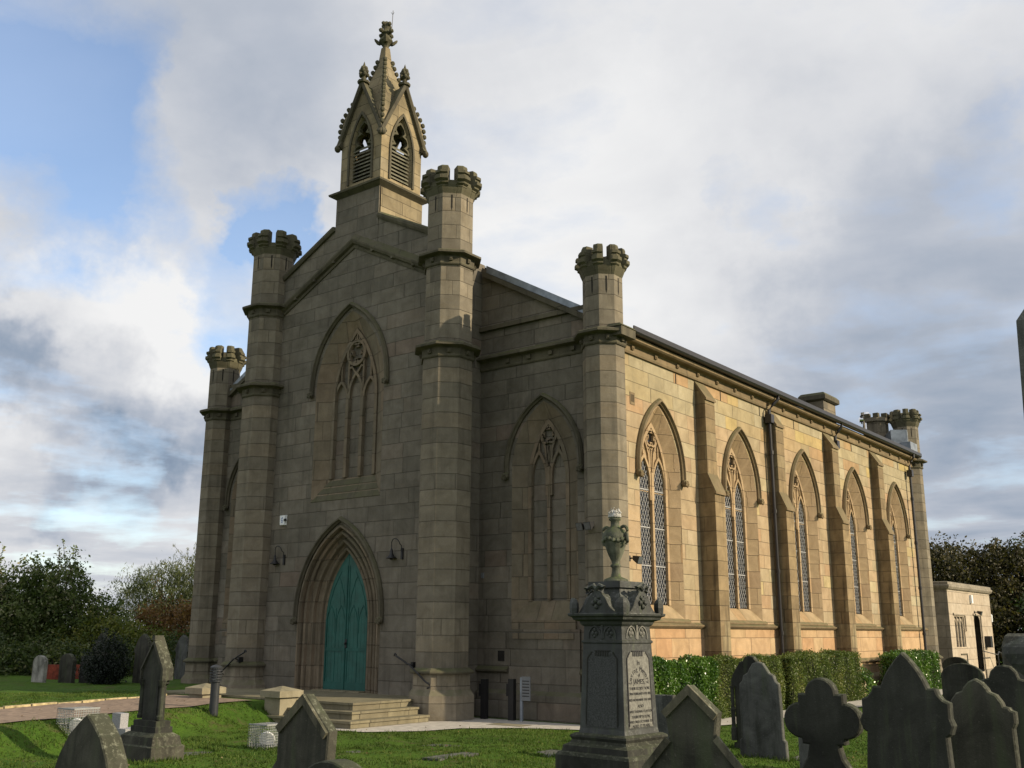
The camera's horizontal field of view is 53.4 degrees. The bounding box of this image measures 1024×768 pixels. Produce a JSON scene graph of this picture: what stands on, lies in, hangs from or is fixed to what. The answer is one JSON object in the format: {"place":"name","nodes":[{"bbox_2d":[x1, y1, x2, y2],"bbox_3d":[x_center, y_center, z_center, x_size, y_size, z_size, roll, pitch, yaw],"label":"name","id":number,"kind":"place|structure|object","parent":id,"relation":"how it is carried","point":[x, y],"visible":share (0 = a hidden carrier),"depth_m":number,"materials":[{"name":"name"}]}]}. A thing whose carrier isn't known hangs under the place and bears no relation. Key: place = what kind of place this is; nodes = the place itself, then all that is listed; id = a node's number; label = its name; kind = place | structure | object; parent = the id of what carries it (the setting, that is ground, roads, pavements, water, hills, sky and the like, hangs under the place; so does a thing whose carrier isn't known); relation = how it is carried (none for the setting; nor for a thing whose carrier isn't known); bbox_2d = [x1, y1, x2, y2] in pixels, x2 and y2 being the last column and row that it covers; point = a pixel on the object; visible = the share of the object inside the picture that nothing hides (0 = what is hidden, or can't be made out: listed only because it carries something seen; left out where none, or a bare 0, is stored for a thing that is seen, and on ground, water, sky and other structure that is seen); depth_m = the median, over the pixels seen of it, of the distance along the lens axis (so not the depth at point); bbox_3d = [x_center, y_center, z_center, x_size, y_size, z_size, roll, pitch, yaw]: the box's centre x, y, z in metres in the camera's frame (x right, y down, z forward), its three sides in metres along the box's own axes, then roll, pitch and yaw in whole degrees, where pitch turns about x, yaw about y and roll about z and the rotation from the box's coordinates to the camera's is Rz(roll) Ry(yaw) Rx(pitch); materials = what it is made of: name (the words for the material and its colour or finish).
{"place":"outdoors","nodes":[
{"label":"outdoors","id":0,"kind":"place"},
{"bbox_2d":[0,695,246,722],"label":"gravel path","id":1,"kind":"structure","parent":0,"point":[49,711],"depth_m":19.12,"materials":[{"name":"beige gravel"}]},
{"bbox_2d":[23,701,857,765],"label":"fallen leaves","id":2,"kind":"object","parent":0,"point":[404,744],"visible":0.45,"depth_m":16.41,"materials":[{"name":"brown plant"}]},
{"bbox_2d":[0,661,1001,767],"bbox_3d":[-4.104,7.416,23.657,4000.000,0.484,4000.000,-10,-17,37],"label":"lawn","id":3,"kind":"structure","parent":0,"point":[11,683],"depth_m":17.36,"materials":[{"name":"green plant"}]},
{"bbox_2d":[31,655,47,682],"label":"gravestone","id":4,"kind":"object","parent":3,"relation":"on","point":[39,668],"visible":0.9,"depth_m":28.12,"materials":[{"name":"grey stone"}]},
{"bbox_2d":[46,665,79,679],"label":"brick wall","id":5,"kind":"structure","parent":3,"relation":"on","point":[52,672],"depth_m":30.25,"materials":[{"name":"red brick"}]},
{"bbox_2d":[0,568,129,671],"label":"dark tree","id":6,"kind":"object","parent":3,"relation":"on","point":[20,624],"visible":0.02,"depth_m":35.93,"materials":[{"name":"green plant"}]},
{"bbox_2d":[0,539,133,672],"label":"tree","id":7,"kind":"object","parent":3,"relation":"on","point":[47,608],"visible":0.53,"depth_m":35.66,"materials":[{"name":"green plant"}]},
{"bbox_2d":[58,653,76,682],"bbox_3d":[-12.472,8.024,28.530,0.660,0.900,0.120,-9,-15,34],"label":"gravestone","id":8,"kind":"object","parent":3,"relation":"on","point":[67,665],"visible":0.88,"depth_m":28.45,"materials":[{"name":"grey stone"}]},
{"bbox_2d":[0,628,135,675],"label":"background shrub","id":9,"kind":"object","parent":3,"relation":"on","point":[28,655],"visible":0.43,"depth_m":32.80,"materials":[{"name":"green plant"}]},
{"bbox_2d":[68,718,79,731],"bbox_3d":[-6.994,5.519,16.371,0.260,0.279,0.213,-3,-14,15],"label":"ground lamp","id":10,"kind":"object","parent":3,"relation":"on","point":[77,720],"visible":0.24,"depth_m":16.34,"materials":[{"name":"grey plastic"}]},
{"bbox_2d":[56,706,99,735],"bbox_3d":[-6.995,5.425,16.387,0.467,0.415,0.467,-9,-17,34],"label":"wire cage","id":11,"kind":"object","parent":3,"relation":"on","point":[83,708],"visible":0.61,"depth_m":16.27,"materials":[{"name":"grey metal"}]},
{"bbox_2d":[0,694,166,708],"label":"path edging","id":12,"kind":"object","parent":3,"relation":"on","point":[45,703],"visible":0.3,"depth_m":19.99,"materials":[{"name":"stone"}]},
{"bbox_2d":[78,656,91,682],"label":"gravestone","id":13,"kind":"object","parent":3,"relation":"on","point":[81,679],"visible":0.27,"depth_m":28.69,"materials":[{"name":"grey stone"}]},
{"bbox_2d":[55,713,127,767],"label":"gravestone","id":14,"kind":"object","parent":3,"relation":"on","point":[93,740],"visible":1,"depth_m":8.42,"materials":[{"name":"grey stone"}]},
{"bbox_2d":[94,632,108,660],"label":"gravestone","id":15,"kind":"object","parent":3,"relation":"on","point":[101,634],"visible":0.2,"depth_m":29.31,"materials":[{"name":"grey stone"}]},
{"bbox_2d":[73,623,133,684],"bbox_3d":[-11.155,7.513,28.009,1.666,1.888,1.663,-10,-17,37],"label":"round bush","id":16,"kind":"object","parent":3,"relation":"on","point":[98,669],"visible":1,"depth_m":27.77,"materials":[{"name":"green plant"}]},
{"bbox_2d":[38,601,176,664],"bbox_3d":[-13.891,8.829,35.118,5.173,2.778,2.724,-3,-14,14],"label":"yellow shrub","id":17,"kind":"object","parent":3,"relation":"on","point":[131,633],"visible":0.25,"depth_m":34.91,"materials":[{"name":"green plant"}]},
{"bbox_2d":[112,712,130,735],"bbox_3d":[-6.124,5.544,16.129,0.470,0.620,0.320,-10,-17,37],"label":"granite headstone","id":18,"kind":"object","parent":3,"relation":"on","point":[120,720],"visible":0.29,"depth_m":16.13,"materials":[{"name":"white stone"}]},
{"bbox_2d":[132,634,151,682],"bbox_3d":[-10.403,7.779,28.651,0.832,1.450,0.120,-12,-20,39],"label":"gravestone","id":19,"kind":"object","parent":3,"relation":"on","point":[143,646],"visible":0.7,"depth_m":28.66,"materials":[{"name":"grey stone"}]},
{"bbox_2d":[104,543,195,657],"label":"tree","id":20,"kind":"object","parent":3,"relation":"on","point":[142,591],"visible":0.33,"depth_m":49.29,"materials":[{"name":"green plant"}]},
{"bbox_2d":[121,635,184,761],"bbox_3d":[-5.227,4.605,14.818,0.920,1.830,0.540,-10,-17,37],"label":"gravestone","id":21,"kind":"object","parent":3,"relation":"on","point":[150,734],"visible":0.98,"depth_m":14.67,"materials":[{"name":"grey stone"}]},
{"bbox_2d":[134,574,192,666],"bbox_3d":[-12.033,8.709,36.609,3.108,3.733,3.317,-10,-17,37],"label":"autumn shrub","id":22,"kind":"object","parent":3,"relation":"on","point":[170,621],"visible":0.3,"depth_m":36.29,"materials":[{"name":"orange plant"}]},
{"bbox_2d":[160,624,189,675],"bbox_3d":[-10.327,8.846,33.609,3.599,2.058,2.474,-3,-14,12],"label":"holly bush","id":23,"kind":"object","parent":3,"relation":"on","point":[172,642],"visible":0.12,"depth_m":33.35,"materials":[{"name":"green plant"}]},
{"bbox_2d":[174,635,188,678],"bbox_3d":[-9.966,8.307,30.768,0.686,1.400,0.120,-11,-17,37],"label":"gravestone","id":24,"kind":"object","parent":3,"relation":"on","point":[181,648],"visible":0.71,"depth_m":30.73,"materials":[{"name":"grey stone"}]},
{"bbox_2d":[184,751,210,755],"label":"grave slab","id":25,"kind":"structure","parent":3,"relation":"on","point":[191,753],"depth_m":15.63,"materials":[{"name":"grey stone"}]},
{"bbox_2d":[209,664,222,715],"bbox_3d":[-5.718,5.977,19.562,0.236,1.125,0.236,-10,-17,37],"label":"bollard light","id":26,"kind":"object","parent":3,"relation":"on","point":[215,676],"visible":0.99,"depth_m":19.53,"materials":[{"name":"grey plastic"}]},
{"bbox_2d":[247,722,277,748],"bbox_3d":[-3.920,5.631,16.297,0.427,0.375,0.427,-9,-17,34],"label":"wire cage","id":27,"kind":"object","parent":3,"relation":"on","point":[270,724],"visible":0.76,"depth_m":16.17,"materials":[{"name":"grey metal"}]},
{"bbox_2d":[256,731,276,747],"bbox_3d":[-3.919,5.705,16.286,0.260,0.279,0.213,-3,-14,15],"label":"ground lamp","id":28,"kind":"object","parent":3,"relation":"on","point":[268,736],"visible":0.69,"depth_m":16.26,"materials":[{"name":"grey plastic"}]},
{"bbox_2d":[166,688,429,728],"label":"entrance steps","id":29,"kind":"structure","parent":3,"relation":"on","point":[345,710],"depth_m":20.56,"materials":[{"name":"stone"}]},
{"bbox_2d":[185,683,225,697],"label":"stone pier","id":30,"kind":"structure","parent":29,"relation":"on","point":[199,691],"depth_m":21.97,"materials":[{"name":"beige stone"}]},
{"bbox_2d":[260,686,303,714],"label":"stone pier","id":31,"kind":"structure","parent":29,"relation":"on","point":[279,700],"depth_m":20.78,"materials":[{"name":"beige stone"}]},
{"bbox_2d":[272,694,336,767],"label":"gravestone","id":32,"kind":"object","parent":3,"relation":"on","point":[306,731],"visible":0.93,"depth_m":8.91,"materials":[{"name":"grey stone"}]},
{"bbox_2d":[308,759,361,767],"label":"gravestone","id":33,"kind":"object","parent":3,"relation":"on","point":[340,763],"visible":1,"depth_m":8.00,"materials":[{"name":"grey stone"}]},
{"bbox_2d":[422,744,459,746],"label":"grave slab","id":34,"kind":"structure","parent":3,"relation":"on","point":[439,744],"depth_m":16.82,"materials":[{"name":"grey stone"}]},
{"bbox_2d":[422,752,478,760],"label":"grave slab","id":35,"kind":"structure","parent":3,"relation":"on","point":[431,758],"depth_m":15.06,"materials":[{"name":"grey stone"}]},
{"bbox_2d":[489,723,531,726],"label":"paving slab","id":36,"kind":"structure","parent":3,"relation":"on","point":[508,724],"depth_m":20.25,"materials":[{"name":"stone"}]},
{"bbox_2d":[520,677,530,720],"bbox_3d":[0.279,6.556,21.073,0.270,0.950,0.054,-10,-17,37],"label":"notice board","id":37,"kind":"object","parent":3,"relation":"on","point":[525,688],"visible":0.95,"depth_m":21.09,"materials":[{"name":"grey plastic"}]},
{"bbox_2d":[536,749,560,756],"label":"grave slab","id":38,"kind":"structure","parent":3,"relation":"on","point":[551,751],"depth_m":15.78,"materials":[{"name":"grey stone"}]},
{"bbox_2d":[181,13,942,723],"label":"church","id":39,"kind":"structure","parent":3,"relation":"on","point":[445,407],"depth_m":24.69,"materials":[{"name":"stone"}]},
{"bbox_2d":[222,458,238,621],"bbox_3d":[-7.405,4.122,28.723,2.207,5.040,0.351,-10,-17,35],"label":"window","id":40,"kind":"structure","parent":39,"relation":"in","point":[228,491],"depth_m":29.24,"materials":[{"name":"stone"}]},
{"bbox_2d":[221,650,246,673],"bbox_3d":[-6.886,6.945,25.223,1.124,0.718,0.280,-10,-17,37],"label":"handrail","id":41,"kind":"object","parent":39,"relation":"attached to","point":[239,659],"visible":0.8,"depth_m":25.18,"materials":[{"name":"black metal"}]},
{"bbox_2d":[270,546,285,564],"bbox_3d":[-5.947,4.345,25.767,0.414,0.488,0.246,-10,-17,37],"label":"wall lamp","id":42,"kind":"object","parent":39,"relation":"attached to","point":[274,562],"visible":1,"depth_m":25.70,"materials":[{"name":"black metal"}]},
{"bbox_2d":[280,515,286,525],"bbox_3d":[-5.840,3.476,25.963,0.245,0.260,0.093,-10,-17,37],"label":"alarm box","id":43,"kind":"object","parent":39,"relation":"attached to","point":[283,520],"visible":1,"depth_m":25.93,"materials":[{"name":"white plastic"}]},
{"bbox_2d":[323,554,349,689],"bbox_3d":[-4.233,5.733,24.595,0.734,3.200,0.090,-10,-17,37],"label":"door","id":44,"kind":"structure","parent":39,"relation":"in","point":[336,616],"depth_m":24.51,"materials":[{"name":"teal paint"}]},
{"bbox_2d":[290,516,383,693],"bbox_3d":[-4.071,5.249,24.296,3.125,4.159,0.520,-10,-17,37],"label":"doorway","id":45,"kind":"structure","parent":39,"relation":"in","point":[319,571],"depth_m":24.68,"materials":[{"name":"stone"}]},
{"bbox_2d":[307,302,388,502],"bbox_3d":[-4.023,0.386,25.434,2.865,5.069,0.480,-10,-17,37],"label":"window","id":46,"kind":"structure","parent":39,"relation":"in","point":[353,375],"depth_m":25.61,"materials":[{"name":"stone"}]},
{"bbox_2d":[344,555,367,690],"bbox_3d":[-3.670,5.623,24.134,0.755,3.200,0.145,-10,-17,37],"label":"door","id":47,"kind":"structure","parent":39,"relation":"in","point":[355,643],"depth_m":24.08,"materials":[{"name":"teal paint"}]},
{"bbox_2d":[386,538,403,559],"bbox_3d":[-2.698,3.777,23.299,0.414,0.488,0.246,-10,-17,37],"label":"wall lamp","id":48,"kind":"object","parent":39,"relation":"attached to","point":[391,556],"visible":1,"depth_m":23.25,"materials":[{"name":"black metal"}]},
{"bbox_2d":[394,653,430,688],"bbox_3d":[-2.053,6.072,21.559,1.124,0.718,0.280,-10,-17,37],"label":"handrail","id":49,"kind":"object","parent":39,"relation":"attached to","point":[412,665],"visible":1,"depth_m":21.54,"materials":[{"name":"black metal"}]},
{"bbox_2d":[501,392,583,619],"bbox_3d":[0.746,2.657,22.572,2.235,5.040,0.440,-10,-17,37],"label":"window","id":50,"kind":"structure","parent":39,"relation":"in","point":[545,467],"depth_m":22.68,"materials":[{"name":"stone"}]},
{"bbox_2d":[575,521,593,530],"bbox_3d":[1.562,2.937,21.026,0.323,0.190,0.400,13,-19,-42],"label":"floodlight","id":51,"kind":"object","parent":39,"relation":"attached to","point":[581,526],"visible":1,"depth_m":20.91,"materials":[{"name":"black metal"}]},
{"bbox_2d":[629,555,642,563],"bbox_3d":[2.594,3.711,21.482,0.323,0.190,0.180,-10,-17,37],"label":"floodlight","id":52,"kind":"object","parent":39,"relation":"attached to","point":[638,559],"visible":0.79,"depth_m":21.40,"materials":[{"name":"black metal"}]},
{"bbox_2d":[635,398,690,622],"bbox_3d":[3.313,2.811,22.994,0.465,5.081,2.240,-10,-17,37],"label":"window","id":53,"kind":"structure","parent":39,"relation":"in","point":[656,458],"depth_m":23.30,"materials":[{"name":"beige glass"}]},
{"bbox_2d":[722,427,767,624],"bbox_3d":[5.862,3.597,26.170,0.465,5.081,2.240,-10,-17,37],"label":"window","id":54,"kind":"structure","parent":39,"relation":"in","point":[738,483],"depth_m":26.49,"materials":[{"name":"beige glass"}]},
{"bbox_2d":[789,449,827,625],"bbox_3d":[8.411,4.382,29.345,0.465,5.081,2.240,-10,-17,37],"label":"window","id":55,"kind":"structure","parent":39,"relation":"in","point":[802,497],"depth_m":29.75,"materials":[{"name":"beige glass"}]},
{"bbox_2d":[842,467,876,626],"bbox_3d":[10.960,5.167,32.521,0.465,5.081,2.240,-10,-17,37],"label":"window","id":56,"kind":"structure","parent":39,"relation":"in","point":[852,506],"depth_m":32.99,"materials":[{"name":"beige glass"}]},
{"bbox_2d":[886,482,916,627],"bbox_3d":[13.509,5.953,35.696,0.465,5.081,2.240,-10,-17,37],"label":"window","id":57,"kind":"structure","parent":39,"relation":"in","point":[895,519],"depth_m":36.24,"materials":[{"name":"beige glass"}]},
{"bbox_2d":[555,507,667,767],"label":"urn monument","id":58,"kind":"object","parent":3,"relation":"on","point":[617,616],"visible":1,"depth_m":11.18,"materials":[{"name":"stone"}]},
{"bbox_2d":[655,694,675,737],"bbox_3d":[2.179,5.101,14.946,0.540,1.030,0.100,-12,-19,38],"label":"gravestone","id":59,"kind":"object","parent":3,"relation":"on","point":[662,702],"visible":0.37,"depth_m":14.93,"materials":[{"name":"grey stone"}]},
{"bbox_2d":[652,654,720,709],"bbox_3d":[3.402,6.315,20.992,0.736,1.481,2.986,-10,-17,37],"label":"hedge","id":60,"kind":"object","parent":3,"relation":"on","point":[673,677],"visible":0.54,"depth_m":21.12,"materials":[{"name":"green plant"}]},
{"bbox_2d":[642,684,743,767],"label":"gravestone","id":61,"kind":"object","parent":3,"relation":"on","point":[692,714],"visible":1,"depth_m":7.92,"materials":[{"name":"grey stone"}]},
{"bbox_2d":[702,653,786,718],"bbox_3d":[5.311,6.928,23.402,0.685,1.465,3.814,-10,-17,37],"label":"hedge","id":62,"kind":"object","parent":3,"relation":"on","point":[728,665],"visible":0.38,"depth_m":22.62,"materials":[{"name":"green plant"}]},
{"bbox_2d":[729,655,759,747],"bbox_3d":[3.910,5.233,16.580,0.720,1.560,0.190,-9,-15,34],"label":"gravestone","id":63,"kind":"object","parent":3,"relation":"on","point":[742,668],"visible":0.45,"depth_m":16.70,"materials":[{"name":"grey stone"}]},
{"bbox_2d":[739,662,788,760],"bbox_3d":[3.720,4.916,15.158,0.740,1.500,0.090,-11,-17,35],"label":"gravestone","id":64,"kind":"object","parent":3,"relation":"on","point":[762,720],"visible":0.95,"depth_m":15.12,"materials":[{"name":"grey stone"}]},
{"bbox_2d":[798,737,808,767],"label":"gravestone","id":65,"kind":"object","parent":3,"relation":"on","point":[803,751],"visible":0.18,"depth_m":13.91,"materials":[{"name":"grey stone"}]},
{"bbox_2d":[773,648,865,708],"bbox_3d":[8.181,7.755,26.923,0.771,1.529,4.965,-10,-17,37],"label":"hedge","id":66,"kind":"object","parent":3,"relation":"on","point":[802,669],"visible":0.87,"depth_m":26.60,"materials":[{"name":"green plant"}]},
{"bbox_2d":[784,677,863,767],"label":"gravestone","id":67,"kind":"object","parent":3,"relation":"on","point":[822,717],"visible":0.98,"depth_m":7.89,"materials":[{"name":"grey stone"}]},
{"bbox_2d":[857,664,878,696],"bbox_3d":[9.948,8.588,29.043,0.918,1.161,1.186,-10,-17,37],"label":"laurel","id":68,"kind":"object","parent":3,"relation":"on","point":[869,681],"visible":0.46,"depth_m":28.90,"materials":[{"name":"green plant"}]},
{"bbox_2d":[860,652,956,767],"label":"gravestone","id":69,"kind":"object","parent":3,"relation":"on","point":[907,720],"visible":1,"depth_m":7.38,"materials":[{"name":"grey stone"}]},
{"bbox_2d":[878,648,941,688],"bbox_3d":[12.894,9.236,32.734,0.816,1.429,4.528,-10,-17,37],"label":"hedge","id":70,"kind":"object","parent":3,"relation":"on","point":[927,663],"visible":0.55,"depth_m":33.11,"materials":[{"name":"green plant"}]},
{"bbox_2d":[942,657,968,668],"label":"gravestone","id":71,"kind":"object","parent":3,"relation":"on","point":[949,661],"visible":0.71,"depth_m":28.14,"materials":[{"name":"grey stone"}]},
{"bbox_2d":[941,663,984,701],"bbox_3d":[8.942,6.208,20.082,0.800,1.350,0.120,-9,-16,35],"label":"gravestone","id":72,"kind":"object","parent":3,"relation":"on","point":[956,677],"visible":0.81,"depth_m":20.18,"materials":[{"name":"grey stone"}]},
{"bbox_2d":[933,581,995,677],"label":"annex building","id":73,"kind":"structure","parent":3,"relation":"on","point":[963,630],"depth_m":39.49,"materials":[{"name":"beige stone"}]},
{"bbox_2d":[953,613,966,646],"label":"window","id":74,"kind":"structure","parent":73,"relation":"in","point":[959,625],"depth_m":39.07,"materials":[{"name":"beige stone"}]},
{"bbox_2d":[969,595,972,602],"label":"alarm box","id":75,"kind":"object","parent":73,"relation":"attached to","point":[971,598],"visible":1,"depth_m":40.51,"materials":[{"name":"white plastic"}]},
{"bbox_2d":[973,614,986,669],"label":"door","id":76,"kind":"structure","parent":73,"relation":"in","point":[973,614],"depth_m":41.14,"materials":[{"name":"beige stone"}]},
{"bbox_2d":[985,636,992,646],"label":"post box","id":77,"kind":"object","parent":73,"relation":"attached to","point":[988,641],"visible":1,"depth_m":41.40,"materials":[{"name":"black metal"}]},
{"bbox_2d":[929,531,1023,665],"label":"broadleaf tree","id":78,"kind":"object","parent":3,"relation":"on","point":[940,554],"visible":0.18,"depth_m":58.01,"materials":[{"name":"green plant"}]},
{"bbox_2d":[935,531,1023,665],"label":"broadleaf tree","id":79,"kind":"object","parent":3,"relation":"on","point":[1000,559],"visible":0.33,"depth_m":58.65,"materials":[{"name":"green plant"}]},
{"bbox_2d":[951,678,1020,767],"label":"gravestone","id":80,"kind":"object","parent":3,"relation":"on","point":[987,723],"visible":0.82,"depth_m":7.89,"materials":[{"name":"grey stone"}]},
{"bbox_2d":[983,651,1001,664],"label":"handrail","id":81,"kind":"object","parent":3,"relation":"on","point":[995,654],"visible":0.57,"depth_m":40.40,"materials":[{"name":"black metal"}]},
{"bbox_2d":[981,665,1023,767],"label":"gravestone","id":82,"kind":"object","parent":3,"relation":"on","point":[1005,683],"visible":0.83,"depth_m":9.43,"materials":[{"name":"grey stone"}]},
{"bbox_2d":[999,533,1023,614],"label":"broadleaf tree","id":83,"kind":"object","parent":3,"relation":"on","point":[1020,557],"visible":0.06,"depth_m":60.07,"materials":[{"name":"green plant"}]},
{"bbox_2d":[1002,633,1023,679],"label":"rough monument","id":84,"kind":"object","parent":3,"relation":"on","point":[1009,637],"visible":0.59,"depth_m":24.80,"materials":[{"name":"grey stone"}]},
{"bbox_2d":[1003,310,1023,675],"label":"obelisk monument","id":85,"kind":"object","parent":3,"relation":"on","point":[1013,651],"visible":1,"depth_m":10.64,"materials":[{"name":"grey stone"}]},
{"bbox_2d":[1010,588,1023,629],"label":"broadleaf tree","id":86,"kind":"object","parent":3,"relation":"on","point":[1022,604],"visible":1,"depth_m":53.99,"materials":[{"name":"green plant"}]},
{"bbox_2d":[0,0,1023,625],"label":"sky","id":87,"kind":"structure","parent":0,"point":[801,197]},
{"bbox_2d":[336,689,942,731],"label":"paving","id":88,"kind":"structure","parent":0,"point":[475,722],"depth_m":20.07,"materials":[{"name":"grey stone"}]},
{"bbox_2d":[479,679,488,718],"bbox_3d":[-0.608,6.781,21.739,0.190,0.920,0.100,-10,-17,37],"label":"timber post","id":89,"kind":"object","parent":88,"relation":"on","point":[484,690],"visible":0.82,"depth_m":21.70,"materials":[{"name":"black wood"}]},
{"bbox_2d":[506,679,515,720],"bbox_3d":[-0.019,6.683,21.368,0.190,0.940,0.100,-10,-17,37],"label":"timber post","id":90,"kind":"object","parent":88,"relation":"on","point":[511,689],"visible":0.82,"depth_m":21.33,"materials":[{"name":"black wood"}]}
]}

